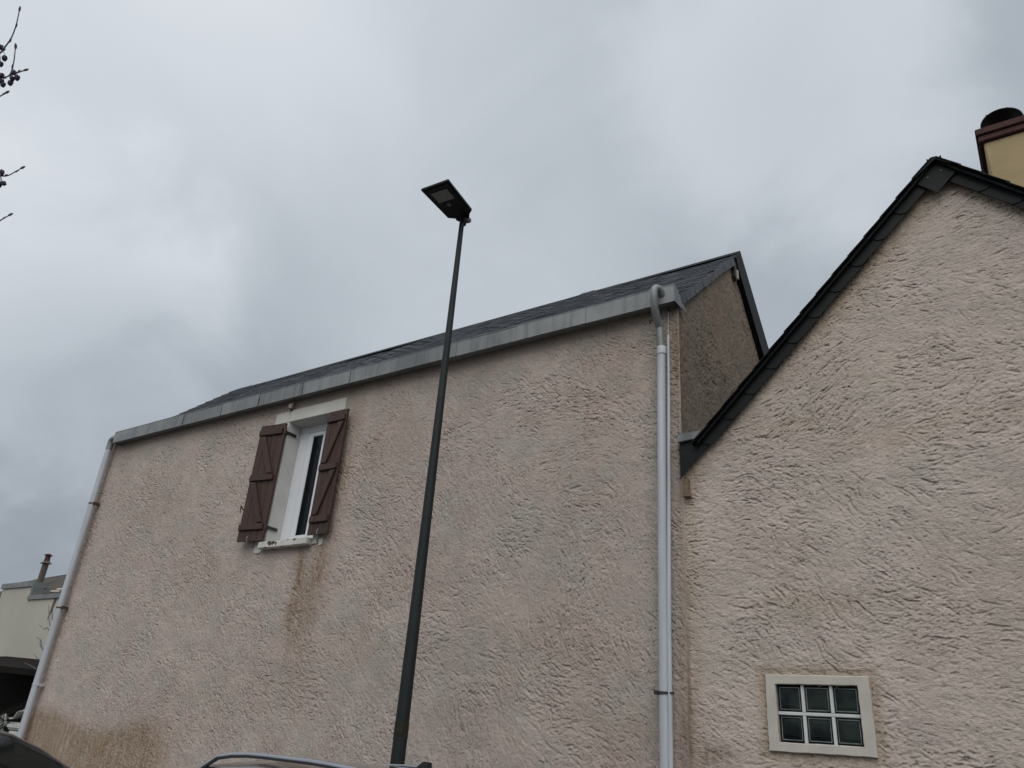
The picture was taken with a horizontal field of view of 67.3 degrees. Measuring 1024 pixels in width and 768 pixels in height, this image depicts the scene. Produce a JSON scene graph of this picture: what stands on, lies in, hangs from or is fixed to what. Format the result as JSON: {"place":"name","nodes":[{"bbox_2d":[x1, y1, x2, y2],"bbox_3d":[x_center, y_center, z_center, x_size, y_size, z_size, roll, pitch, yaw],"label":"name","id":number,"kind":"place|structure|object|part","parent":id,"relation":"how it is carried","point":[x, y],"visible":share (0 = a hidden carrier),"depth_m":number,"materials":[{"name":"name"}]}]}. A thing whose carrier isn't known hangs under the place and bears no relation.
{"place":"outdoors","nodes":[
{"label":"outdoors","id":0,"kind":"place"},
{"bbox_2d":[17,251,805,767],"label":"house","id":1,"kind":"structure","parent":0,"point":[241,571],"depth_m":8.82,"materials":[{"name":"paint"}]},
{"bbox_2d":[280,423,326,539],"bbox_3d":[-2.680,1.339,10.440,0.910,1.737,0.072,-12,-30,32],"label":"window","id":2,"kind":"structure","parent":1,"relation":"in","point":[305,474],"depth_m":10.52,"materials":[{"name":"white"}]},
{"bbox_2d":[0,0,1023,745],"label":"sky","id":3,"kind":"structure","parent":0,"point":[211,199],"materials":[{"name":"grey"}]},
{"bbox_2d":[677,107,1023,767],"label":"house","id":4,"kind":"structure","parent":0,"point":[852,463],"depth_m":6.19,"materials":[{"name":"paint"}]},
{"bbox_2d":[765,674,878,757],"bbox_3d":[2.326,2.496,5.806,0.768,0.552,0.128,-12,-30,32],"label":"glass block window","id":5,"kind":"structure","parent":4,"relation":"in","point":[812,710],"depth_m":5.77,"materials":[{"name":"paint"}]},
{"label":"ground","id":6,"kind":"structure","parent":0,"visible":0},
{"bbox_2d":[0,713,9,730],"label":"shrub","id":7,"kind":"object","parent":6,"relation":"on","point":[4,723],"visible":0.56,"depth_m":17.87,"materials":[{"name":"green plant"}]},
{"bbox_2d":[0,656,39,731],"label":"open shed","id":8,"kind":"structure","parent":6,"relation":"on","point":[17,675],"depth_m":21.79,"materials":[{"name":"black"}]},
{"bbox_2d":[0,581,60,658],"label":"house","id":9,"kind":"structure","parent":6,"relation":"on","point":[26,608],"depth_m":23.71,"materials":[{"name":"paint"}]},
{"bbox_2d":[0,554,66,596],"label":"house","id":10,"kind":"structure","parent":6,"relation":"on","point":[56,583],"depth_m":26.08,"materials":[{"name":"tile"}]},
{"bbox_2d":[25,609,52,668],"bbox_3d":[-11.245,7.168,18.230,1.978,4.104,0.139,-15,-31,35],"label":"shrub","id":11,"kind":"object","parent":6,"relation":"on","point":[40,639],"visible":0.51,"depth_m":18.94,"materials":[{"name":"brown plant"}]},
{"bbox_3d":[-11.662,8.658,18.883,1.620,0.165,0.750,-12,-30,32],"label":"sack","id":12,"kind":"object","parent":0,"visible":0},
{"bbox_2d":[7,722,20,729],"bbox_3d":[-11.690,8.493,18.991,1.720,0.170,0.750,-12,-30,32],"label":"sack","id":13,"kind":"object","parent":12,"relation":"on","point":[13,725],"visible":0.17,"depth_m":19.02,"materials":[{"name":"white plastic"}]},
{"bbox_2d":[6,709,24,719],"bbox_3d":[-11.650,8.164,19.100,1.770,0.543,0.827,-12,-30,32],"label":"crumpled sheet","id":14,"kind":"object","parent":13,"relation":"on","point":[18,715],"visible":0.1,"depth_m":19.11,"materials":[{"name":"white plastic"}]},
{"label":"pavement","id":15,"kind":"structure","parent":0,"visible":0},
{"bbox_2d":[390,179,471,763],"bbox_3d":[-0.931,1.127,7.378,0.378,7.119,0.754,-10,-28,28],"label":"street lamp","id":16,"kind":"object","parent":15,"relation":"on","point":[446,198],"visible":1,"depth_m":7.56,"materials":[{"name":"black metal"}]},
{"label":"parking area","id":17,"kind":"structure","parent":0,"visible":0},
{"bbox_2d":[0,6,28,220],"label":"tree","id":18,"kind":"object","parent":17,"relation":"on","point":[10,82],"visible":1,"depth_m":2.17,"materials":[{"name":"brown plant"}]},
{"bbox_2d":[0,730,69,767],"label":"car","id":19,"kind":"object","parent":17,"relation":"on","point":[16,751],"visible":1,"depth_m":6.81,"materials":[{"name":"black paint"}]},
{"bbox_3d":[-4.338,3.315,6.722,0.184,0.401,0.840,-12,-30,32],"label":"side window","id":20,"kind":"part","parent":19,"relation":"part of","materials":[{"name":"glass"}]},
{"bbox_2d":[200,752,431,767],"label":"car","id":21,"kind":"object","parent":17,"relation":"on","point":[280,761],"visible":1,"depth_m":4.11,"materials":[{"name":"grey paint"}]}
]}

